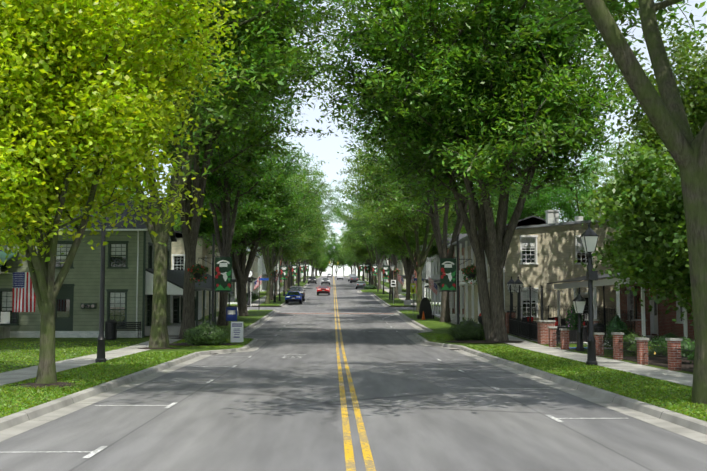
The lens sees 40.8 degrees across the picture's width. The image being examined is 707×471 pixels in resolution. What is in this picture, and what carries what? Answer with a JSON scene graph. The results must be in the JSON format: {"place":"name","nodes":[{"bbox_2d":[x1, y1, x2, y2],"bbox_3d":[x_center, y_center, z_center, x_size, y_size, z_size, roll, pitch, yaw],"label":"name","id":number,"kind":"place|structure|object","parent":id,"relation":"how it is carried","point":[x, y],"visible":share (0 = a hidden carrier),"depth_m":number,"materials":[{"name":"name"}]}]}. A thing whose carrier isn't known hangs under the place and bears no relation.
{"place":"outdoors","nodes":[
{"label":"outdoors","id":0,"kind":"place"},
{"bbox_2d":[0,311,218,372],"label":"lawn","id":1,"kind":"structure","parent":0,"point":[71,340],"depth_m":46.14,"materials":[{"name":"green plant"}]},
{"bbox_2d":[0,341,141,372],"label":"lawn grass blades","id":2,"kind":"object","parent":1,"relation":"on","point":[56,354],"depth_m":40.25,"materials":[{"name":"green plant"}]},
{"bbox_2d":[105,320,116,339],"bbox_3d":[-12.952,5.027,50.823,0.660,1.060,0.660,0,-4,-1],"label":"trash can","id":3,"kind":"object","parent":1,"relation":"on","point":[110,329],"visible":1,"depth_m":50.58,"materials":[{"name":"black metal"}]},
{"bbox_2d":[117,321,140,338],"bbox_3d":[-12.374,5.150,51.836,1.500,0.921,0.546,0,-4,-1],"label":"bench","id":4,"kind":"object","parent":1,"relation":"on","point":[138,328],"visible":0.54,"depth_m":52.08,"materials":[{"name":"black metal"}]},
{"bbox_2d":[171,230,219,316],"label":"cream brick building","id":5,"kind":"structure","parent":1,"relation":"on","point":[178,255],"depth_m":79.15,"materials":[{"name":"beige brick"}]},
{"bbox_2d":[0,310,247,385],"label":"pavement","id":6,"kind":"structure","parent":0,"point":[13,376],"depth_m":32.77,"materials":[{"name":"concrete"}]},
{"bbox_2d":[0,310,272,417],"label":"verge","id":7,"kind":"structure","parent":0,"point":[253,316],"depth_m":44.40,"materials":[{"name":"green plant"}]},
{"bbox_2d":[8,382,80,387],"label":"mulch","id":8,"kind":"object","parent":7,"relation":"on","point":[35,385],"visible":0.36,"depth_m":23.22,"materials":[{"name":"brown soil"}]},
{"bbox_2d":[0,351,192,415],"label":"verge grass blades","id":9,"kind":"object","parent":7,"relation":"on","point":[133,361],"depth_m":25.35,"materials":[{"name":"green plant"}]},
{"bbox_2d":[95,182,105,362],"bbox_3d":[-8.708,0.925,33.065,0.380,6.950,0.380,0,-4,-1],"label":"pole","id":10,"kind":"object","parent":7,"relation":"on","point":[101,339],"visible":0.81,"depth_m":32.89,"materials":[{"name":"black metal"}]},
{"bbox_2d":[170,343,238,345],"bbox_3d":[-7.571,5.360,47.373,3.990,0.070,4.142,0,-4,-1],"label":"mulch bump","id":11,"kind":"object","parent":7,"relation":"on","point":[182,344],"visible":0.46,"depth_m":46.25},
{"bbox_2d":[183,319,229,344],"bbox_3d":[-7.160,4.679,46.348,2.328,1.365,2.237,0,-4,-1],"label":"shrub","id":12,"kind":"object","parent":11,"relation":"on","point":[208,332],"visible":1,"depth_m":45.66,"materials":[{"name":"green plant"}]},
{"bbox_2d":[170,339,250,347],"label":"grass","id":13,"kind":"structure","parent":7,"relation":"on","point":[240,344],"depth_m":45.90,"materials":[{"name":"green plant"}]},
{"bbox_2d":[211,234,232,324],"bbox_3d":[-6.676,2.664,48.025,1.140,5.540,0.304,0,-4,-1],"label":"banner pole","id":14,"kind":"object","parent":7,"relation":"on","point":[223,273],"visible":0.81,"depth_m":48.07,"materials":[{"name":"green fabric"}]},
{"bbox_2d":[226,307,236,325],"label":"mailbox","id":15,"kind":"object","parent":7,"relation":"on","point":[231,313],"visible":0.9,"depth_m":65.30,"materials":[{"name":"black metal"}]},
{"bbox_2d":[230,322,243,341],"bbox_3d":[-5.953,4.935,48.676,0.620,1.050,0.480,0,-4,-1],"label":"sign","id":16,"kind":"object","parent":7,"relation":"on","point":[236,331],"visible":0.94,"depth_m":48.54,"materials":[{"name":"white"}]},
{"bbox_2d":[187,263,207,284],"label":"basket plants","id":17,"kind":"object","parent":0,"point":[197,268],"visible":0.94,"depth_m":47.80,"materials":[{"name":"green plant"}]},
{"bbox_2d":[230,276,310,305],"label":"lawn","id":18,"kind":"structure","parent":0,"point":[262,293],"depth_m":145.69,"materials":[{"name":"green plant"}]},
{"bbox_2d":[230,269,252,303],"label":"house","id":19,"kind":"structure","parent":18,"relation":"on","point":[232,297],"depth_m":114.31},
{"bbox_2d":[235,250,258,297],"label":"grey house","id":20,"kind":"structure","parent":18,"relation":"on","point":[253,279],"depth_m":124.08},
{"bbox_2d":[245,250,259,292],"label":"cream house","id":21,"kind":"structure","parent":18,"relation":"on","point":[254,268],"depth_m":142.74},
{"bbox_2d":[247,276,314,305],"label":"pavement","id":22,"kind":"structure","parent":0,"point":[256,302],"depth_m":121.52,"materials":[{"name":"concrete"}]},
{"bbox_2d":[247,270,252,304],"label":"street lamp","id":23,"kind":"object","parent":22,"relation":"on","point":[249,277],"visible":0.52,"depth_m":103.83,"materials":[{"name":"white glass"}]},
{"bbox_2d":[258,276,319,305],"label":"verge","id":24,"kind":"structure","parent":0,"point":[279,303],"depth_m":118.49,"materials":[{"name":"green plant"}]},
{"bbox_2d":[273,265,276,301],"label":"lamp post","id":25,"kind":"object","parent":24,"relation":"on","point":[275,268],"visible":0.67,"depth_m":112.38,"materials":[{"name":"black metal"}]},
{"bbox_2d":[278,256,287,300],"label":"banner pole","id":26,"kind":"object","parent":24,"relation":"on","point":[282,272],"visible":0.96,"depth_m":117.52,"materials":[{"name":"green fabric"}]},
{"bbox_2d":[230,306,439,306],"bbox_3d":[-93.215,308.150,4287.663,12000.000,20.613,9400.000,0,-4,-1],"label":"street","id":27,"kind":"structure","parent":0,"point":[281,306],"depth_m":104.58,"materials":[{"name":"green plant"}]},
{"bbox_2d":[0,197,233,338],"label":"grey sided house","id":28,"kind":"structure","parent":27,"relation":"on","point":[129,268],"depth_m":53.02,"materials":[{"name":"green"}]},
{"bbox_2d":[12,272,35,311],"bbox_3d":[-17.332,2.974,50.025,1.200,2.100,0.204,0,-4,-1],"label":"porch flag","id":29,"kind":"object","parent":28,"relation":"attached to","point":[24,297],"visible":0.83,"depth_m":50.04,"materials":[{"name":"fabric"}]},
{"bbox_2d":[0,0,270,383],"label":"maple tree","id":30,"kind":"object","parent":27,"relation":"on","point":[58,93],"visible":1,"depth_m":23.46,"materials":[{"name":"green plant"}]},
{"bbox_2d":[42,0,381,347],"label":"locust tree","id":31,"kind":"object","parent":27,"relation":"on","point":[222,112],"visible":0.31,"depth_m":43.54,"materials":[{"name":"green plant"}]},
{"bbox_2d":[89,0,369,337],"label":"locust tree","id":32,"kind":"object","parent":27,"relation":"on","point":[190,236],"visible":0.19,"depth_m":52.16,"materials":[{"name":"green plant"}]},
{"bbox_2d":[144,107,317,315],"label":"tree","id":33,"kind":"object","parent":27,"relation":"on","point":[262,220],"visible":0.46,"depth_m":80.61,"materials":[{"name":"green plant"}]},
{"bbox_2d":[155,63,309,325],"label":"tree","id":34,"kind":"object","parent":27,"relation":"on","point":[223,185],"visible":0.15,"depth_m":66.51,"materials":[{"name":"green plant"}]},
{"bbox_2d":[247,247,278,290],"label":"white house","id":35,"kind":"structure","parent":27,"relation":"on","point":[261,269],"depth_m":156.32,"materials":[{"name":"white wood"}]},
{"bbox_2d":[249,222,312,295],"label":"green maple","id":36,"kind":"object","parent":27,"relation":"on","point":[292,258],"depth_m":136.84,"materials":[{"name":"green plant"}]},
{"bbox_2d":[241,137,339,299],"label":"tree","id":37,"kind":"object","parent":27,"relation":"on","point":[273,261],"visible":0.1,"depth_m":120.16,"materials":[{"name":"green plant"}]},
{"bbox_2d":[283,199,318,291],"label":"tree","id":38,"kind":"object","parent":27,"relation":"on","point":[286,281],"visible":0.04,"depth_m":153.04,"materials":[{"name":"green plant"}]},
{"bbox_2d":[280,201,327,288],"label":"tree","id":39,"kind":"object","parent":27,"relation":"on","point":[306,244],"depth_m":169.62,"materials":[{"name":"green plant"}]},
{"bbox_2d":[246,128,362,303],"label":"tree","id":40,"kind":"object","parent":27,"relation":"on","point":[302,183],"visible":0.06,"depth_m":107.73,"materials":[{"name":"green plant"}]},
{"bbox_2d":[302,235,325,279],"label":"tree","id":41,"kind":"object","parent":27,"relation":"on","point":[315,257],"visible":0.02,"depth_m":277.18,"materials":[{"name":"green plant"}]},
{"bbox_2d":[296,199,334,282],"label":"tree","id":42,"kind":"object","parent":27,"relation":"on","point":[312,246],"visible":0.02,"depth_m":211.02,"materials":[{"name":"green plant"}]},
{"bbox_2d":[307,251,324,276],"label":"tree","id":43,"kind":"object","parent":27,"relation":"on","point":[317,263],"visible":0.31,"depth_m":377.53,"materials":[{"name":"green plant"}]},
{"bbox_2d":[283,160,355,285],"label":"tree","id":44,"kind":"object","parent":27,"relation":"on","point":[324,206],"visible":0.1,"depth_m":188.46,"materials":[{"name":"green plant"}]},
{"bbox_2d":[303,231,339,280],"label":"tree","id":45,"kind":"object","parent":27,"relation":"on","point":[305,261],"visible":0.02,"depth_m":253.41,"materials":[{"name":"green plant"}]},
{"bbox_2d":[311,232,332,276],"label":"tree","id":46,"kind":"object","parent":27,"relation":"on","point":[324,244],"visible":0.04,"depth_m":339.01,"materials":[{"name":"green plant"}]},
{"bbox_2d":[317,246,331,273],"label":"tree","id":47,"kind":"object","parent":27,"relation":"on","point":[322,267],"visible":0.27,"depth_m":674.16,"materials":[{"name":"green plant"}]},
{"bbox_2d":[324,227,344,275],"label":"tree","id":48,"kind":"object","parent":27,"relation":"on","point":[332,244],"visible":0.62,"depth_m":551.86,"materials":[{"name":"green plant"}]},
{"bbox_2d":[335,246,348,275],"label":"tree","id":49,"kind":"object","parent":27,"relation":"on","point":[340,260],"visible":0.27,"depth_m":508.76,"materials":[{"name":"green plant"}]},
{"bbox_2d":[339,208,359,277],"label":"tree","id":50,"kind":"object","parent":27,"relation":"on","point":[345,251],"visible":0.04,"depth_m":296.82,"materials":[{"name":"green plant"}]},
{"bbox_2d":[324,185,378,285],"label":"tree","id":51,"kind":"object","parent":27,"relation":"on","point":[359,239],"visible":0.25,"depth_m":184.88,"materials":[{"name":"green plant"}]},
{"bbox_2d":[330,187,384,288],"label":"tree","id":52,"kind":"object","parent":27,"relation":"on","point":[356,221],"visible":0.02,"depth_m":167.10,"materials":[{"name":"green plant"}]},
{"bbox_2d":[340,218,389,284],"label":"tree","id":53,"kind":"object","parent":27,"relation":"on","point":[360,253],"visible":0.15,"depth_m":198.11,"materials":[{"name":"green plant"}]},
{"bbox_2d":[341,142,398,297],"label":"tree","id":54,"kind":"object","parent":27,"relation":"on","point":[394,262],"visible":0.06,"depth_m":126.53,"materials":[{"name":"green plant"}]},
{"bbox_2d":[354,209,414,293],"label":"tree","id":55,"kind":"object","parent":27,"relation":"on","point":[383,252],"visible":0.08,"depth_m":143.16,"materials":[{"name":"green plant"}]},
{"bbox_2d":[333,121,479,311],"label":"tree","id":56,"kind":"object","parent":27,"relation":"on","point":[419,265],"visible":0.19,"depth_m":89.35,"materials":[{"name":"green plant"}]},
{"bbox_2d":[393,247,427,293],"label":"house","id":57,"kind":"structure","parent":27,"relation":"on","point":[404,277],"depth_m":146.26,"materials":[{"name":"brown brick"}]},
{"bbox_2d":[357,182,464,299],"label":"tree","id":58,"kind":"object","parent":27,"relation":"on","point":[396,243],"visible":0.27,"depth_m":109.94,"materials":[{"name":"green plant"}]},
{"bbox_2d":[326,19,547,321],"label":"locust tree","id":59,"kind":"object","parent":27,"relation":"on","point":[445,311],"visible":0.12,"depth_m":71.84,"materials":[{"name":"green plant"}]},
{"bbox_2d":[292,0,648,340],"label":"locust tree","id":60,"kind":"object","parent":27,"relation":"on","point":[483,98],"visible":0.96,"depth_m":47.26,"materials":[{"name":"green plant"}]},
{"bbox_2d":[468,159,561,228],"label":"tree","id":61,"kind":"object","parent":27,"relation":"on","point":[528,212],"visible":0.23,"depth_m":149.13,"materials":[{"name":"green plant"}]},
{"bbox_2d":[395,310,706,434],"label":"kerb","id":62,"kind":"structure","parent":27,"relation":"on","point":[691,423],"depth_m":22.18,"materials":[{"name":"concrete"}]},
{"bbox_2d":[520,137,611,222],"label":"tree","id":63,"kind":"object","parent":27,"relation":"on","point":[563,197],"visible":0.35,"depth_m":140.22,"materials":[{"name":"green plant"}]},
{"bbox_2d":[503,0,706,403],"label":"locust tree","id":64,"kind":"object","parent":27,"relation":"on","point":[664,111],"visible":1,"depth_m":19.33,"materials":[{"name":"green plant"}]},
{"bbox_2d":[579,127,652,218],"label":"tree","id":65,"kind":"object","parent":27,"relation":"on","point":[605,165],"visible":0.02,"depth_m":121.27,"materials":[{"name":"green plant"}]},
{"bbox_2d":[547,264,694,345],"bbox_3d":[20.504,1.841,49.984,18.350,7.920,17.000,0,-4,-1],"label":"porch","id":66,"kind":"object","parent":27,"relation":"on","point":[658,324],"visible":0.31,"depth_m":50.12,"materials":[{"name":"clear wood"}]},
{"bbox_2d":[568,131,693,328],"bbox_3d":[15.024,0.446,38.720,11.840,9.053,12.071,4,-6,-41],"label":"tree","id":67,"kind":"object","parent":27,"relation":"on","point":[643,197],"visible":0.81,"depth_m":37.41,"materials":[{"name":"green plant"}]},
{"bbox_2d":[579,5,706,178],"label":"tree","id":68,"kind":"object","parent":27,"relation":"on","point":[696,111],"visible":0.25,"depth_m":52.67,"materials":[{"name":"green plant"}]},
{"bbox_2d":[589,52,704,177],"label":"tree","id":69,"kind":"object","parent":27,"relation":"on","point":[615,149],"visible":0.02,"depth_m":105.43,"materials":[{"name":"green plant"}]},
{"bbox_2d":[0,276,706,470],"bbox_3d":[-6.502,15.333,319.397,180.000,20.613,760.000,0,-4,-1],"label":"road asphalt","id":70,"kind":"structure","parent":0,"point":[266,406],"depth_m":17.73,"materials":[{"name":"grey asphalt"}]},
{"bbox_2d":[0,310,275,430],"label":"kerb","id":71,"kind":"structure","parent":70,"relation":"on","point":[12,420],"depth_m":22.75,"materials":[{"name":"concrete"}]},
{"bbox_2d":[0,311,279,441],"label":"gutter","id":72,"kind":"object","parent":70,"relation":"on","point":[10,432],"visible":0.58,"depth_m":21.61,"materials":[{"name":"concrete"}]},
{"bbox_2d":[284,292,302,303],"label":"blue sedan car","id":73,"kind":"object","parent":70,"relation":"on","point":[293,296],"visible":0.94,"depth_m":110.19,"materials":[{"name":"blue paint"}]},
{"bbox_2d":[287,286,305,300],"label":"car","id":74,"kind":"object","parent":70,"relation":"on","point":[300,289],"visible":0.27,"depth_m":117.80,"materials":[{"name":"black paint"}]},
{"bbox_2d":[0,278,615,470],"bbox_3d":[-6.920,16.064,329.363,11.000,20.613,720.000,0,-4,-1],"label":"road markings","id":75,"kind":"structure","parent":70,"relation":"on","point":[367,456],"depth_m":18.33,"materials":[{"name":"yellow paint"}]},
{"bbox_2d":[316,286,330,294],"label":"red coupe","id":76,"kind":"object","parent":70,"relation":"on","point":[323,289],"visible":1,"depth_m":141.58,"materials":[{"name":"red paint"}]},
{"bbox_2d":[391,311,706,444],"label":"gutter","id":77,"kind":"object","parent":70,"relation":"on","point":[681,430],"visible":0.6,"depth_m":21.26,"materials":[{"name":"concrete"}]},
{"bbox_2d":[347,276,411,305],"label":"verge","id":78,"kind":"structure","parent":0,"point":[386,299],"depth_m":129.54,"materials":[{"name":"green plant"}]},
{"bbox_2d":[382,257,390,298],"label":"banner pole","id":79,"kind":"object","parent":78,"relation":"on","point":[386,271],"visible":0.94,"depth_m":122.81,"materials":[{"name":"green fabric"}]},
{"bbox_2d":[360,278,416,305],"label":"pavement","id":80,"kind":"structure","parent":0,"point":[403,298],"depth_m":133.23,"materials":[{"name":"concrete"}]},
{"bbox_2d":[82,0,706,275],"label":"sky","id":81,"kind":"structure","parent":0,"point":[326,149],"materials":[{"name":"white"}]},
{"bbox_2d":[357,276,439,305],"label":"lawn","id":82,"kind":"structure","parent":0,"point":[412,296],"depth_m":155.58,"materials":[{"name":"green plant"}]},
{"bbox_2d":[397,260,405,288],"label":"cream house","id":83,"kind":"structure","parent":82,"relation":"on","point":[400,267],"depth_m":172.59,"materials":[{"name":"beige wood"}]},
{"bbox_2d":[422,257,430,297],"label":"blue house","id":84,"kind":"structure","parent":82,"relation":"on","point":[426,271],"depth_m":127.02,"materials":[{"name":"grey"}]},
{"bbox_2d":[415,234,466,303],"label":"white house","id":85,"kind":"structure","parent":82,"relation":"on","point":[435,270],"depth_m":113.30,"materials":[{"name":"white wood"}]},
{"bbox_2d":[428,276,437,294],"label":"flag","id":86,"kind":"object","parent":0,"point":[433,287],"visible":1,"depth_m":80.03,"materials":[{"name":"fabric"}]},
{"bbox_2d":[461,264,476,284],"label":"basket plants","id":87,"kind":"object","parent":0,"point":[469,269],"visible":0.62,"depth_m":50.06,"materials":[{"name":"green plant"}]},
{"bbox_2d":[398,310,706,420],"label":"verge","id":88,"kind":"structure","parent":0,"point":[435,325],"depth_m":49.46,"materials":[{"name":"green plant"}]},
{"bbox_2d":[417,297,433,318],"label":"bell monument sign","id":89,"kind":"object","parent":88,"relation":"on","point":[425,305],"visible":0.98,"depth_m":76.59,"materials":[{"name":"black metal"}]},
{"bbox_2d":[419,333,484,340],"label":"grass","id":90,"kind":"structure","parent":88,"relation":"on","point":[444,337],"depth_m":52.79,"materials":[{"name":"green plant"}]},
{"bbox_2d":[446,318,484,339],"bbox_3d":[6.062,4.930,50.226,2.360,1.276,2.298,0,-4,-1],"label":"shrub","id":91,"kind":"object","parent":88,"relation":"on","point":[468,329],"visible":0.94,"depth_m":49.53,"materials":[{"name":"green plant"}]},
{"bbox_2d":[445,340,523,342],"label":"mulch","id":92,"kind":"object","parent":88,"relation":"on","point":[475,341],"visible":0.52,"depth_m":48.58,"materials":[{"name":"brown soil"}]},
{"bbox_2d":[439,236,459,340],"bbox_3d":[5.108,2.781,50.280,1.140,5.540,0.304,0,-4,-1],"label":"banner pole","id":93,"kind":"object","parent":92,"relation":"on","point":[447,274],"visible":0.77,"depth_m":50.31,"materials":[{"name":"black metal"}]},
{"bbox_2d":[466,345,706,421],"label":"verge grass blades","id":94,"kind":"object","parent":88,"relation":"on","point":[565,370],"depth_m":25.04,"materials":[{"name":"green plant"}]},
{"bbox_2d":[580,223,598,364],"bbox_3d":[7.858,1.924,31.513,0.600,4.730,0.670,0,-4,-1],"label":"lamp post","id":95,"kind":"object","parent":88,"relation":"on","point":[589,236],"visible":0.98,"depth_m":31.45,"materials":[{"name":"black metal"}]},
{"bbox_2d":[432,310,692,385],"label":"pavement","id":96,"kind":"structure","parent":0,"point":[668,375],"depth_m":31.66,"materials":[{"name":"concrete"}]},
{"bbox_2d":[439,310,692,374],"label":"lawn","id":97,"kind":"structure","parent":0,"point":[585,352],"depth_m":40.09,"materials":[{"name":"green plant"}]},
{"bbox_2d":[425,215,545,316],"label":"house","id":98,"kind":"structure","parent":97,"relation":"on","point":[532,220],"depth_m":81.40,"materials":[{"name":"clear brick"}]},
{"bbox_2d":[447,209,620,324],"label":"beige brick building","id":99,"kind":"structure","parent":97,"relation":"on","point":[549,251],"depth_m":60.08,"materials":[{"name":"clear brick"}]},
{"bbox_2d":[505,285,646,348],"bbox_3d":[16.738,4.120,51.438,15.290,3.253,16.600,0,-4,-1],"label":"fence","id":100,"kind":"object","parent":97,"relation":"on","point":[529,328],"visible":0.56,"depth_m":50.61,"materials":[{"name":"black metal"}]},
{"bbox_2d":[507,276,514,310],"bbox_3d":[9.649,4.193,57.998,0.600,3.430,0.600,0,-4,-1],"label":"street lamp","id":101,"kind":"object","parent":100,"relation":"on","point":[511,282],"depth_m":57.92,"materials":[{"name":"black metal"}]},
{"bbox_2d":[514,276,522,318],"bbox_3d":[9.962,4.166,57.405,0.600,3.430,0.600,0,-4,-1],"label":"street lamp","id":102,"kind":"object","parent":100,"relation":"on","point":[517,282],"depth_m":57.33,"materials":[{"name":"black metal"}]},
{"bbox_2d":[572,291,585,350],"bbox_3d":[9.904,3.728,41.690,0.600,2.630,0.600,0,-4,-1],"label":"garden lamp post","id":103,"kind":"object","parent":97,"relation":"on","point":[579,302],"visible":1,"depth_m":41.55,"materials":[{"name":"black metal"}]},
{"bbox_2d":[594,323,604,342],"bbox_3d":[12.043,4.837,46.770,0.660,1.060,0.660,0,-4,-1],"label":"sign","id":104,"kind":"object","parent":97,"relation":"on","point":[599,327],"depth_m":46.55,"materials":[{"name":"black metal"}]},
{"bbox_2d":[606,311,626,335],"bbox_3d":[11.170,3.854,40.407,0.964,1.290,0.900,0,-4,-1],"label":"garden conifer","id":105,"kind":"object","parent":97,"relation":"on","point":[616,324],"visible":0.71,"depth_m":40.21,"materials":[{"name":"green plant"}]},
{"bbox_2d":[547,326,694,371],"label":"garden fence brick piers","id":106,"kind":"structure","parent":97,"relation":"on","point":[673,359],"depth_m":32.69,"materials":[{"name":"brick"}]},
{"bbox_2d":[565,305,583,329],"bbox_3d":[9.825,3.608,42.392,0.814,1.233,0.818,0,-4,-1],"label":"clematis on post","id":107,"kind":"object","parent":106,"relation":"on","point":[571,319],"visible":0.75,"depth_m":42.15,"materials":[{"name":"green plant"}]},
{"bbox_2d":[623,332,648,349],"bbox_3d":[10.715,4.057,36.618,1.269,0.721,1.323,0,-4,-1],"label":"garden plant","id":108,"kind":"object","parent":106,"relation":"on","point":[631,336],"visible":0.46,"depth_m":36.27,"materials":[{"name":"green plant"}]},
{"bbox_2d":[665,337,694,357],"bbox_3d":[11.164,3.761,31.987,1.335,0.722,1.310,0,-4,-1],"label":"garden plant","id":109,"kind":"object","parent":106,"relation":"on","point":[686,343],"visible":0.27,"depth_m":31.56,"materials":[{"name":"green plant"}]},
{"bbox_2d":[605,328,642,347],"bbox_3d":[10.903,4.128,38.364,1.657,0.840,1.544,0,-4,-1],"label":"shrub","id":110,"kind":"object","parent":97,"relation":"on","point":[626,332],"visible":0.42,"depth_m":38.21,"materials":[{"name":"green plant"}]},
{"bbox_2d":[652,340,666,355],"bbox_3d":[10.959,3.844,32.738,1.350,0.651,1.303,0,-4,-1],"label":"garden plant","id":111,"kind":"object","parent":97,"relation":"on","point":[662,351],"visible":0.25,"depth_m":32.51,"materials":[{"name":"green plant"}]},
{"bbox_2d":[648,330,690,344],"bbox_3d":[12.039,4.012,36.318,1.851,0.810,1.744,0,-4,-1],"label":"shrub","id":112,"kind":"object","parent":97,"relation":"on","point":[661,339],"visible":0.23,"depth_m":36.06,"materials":[{"name":"green plant"}]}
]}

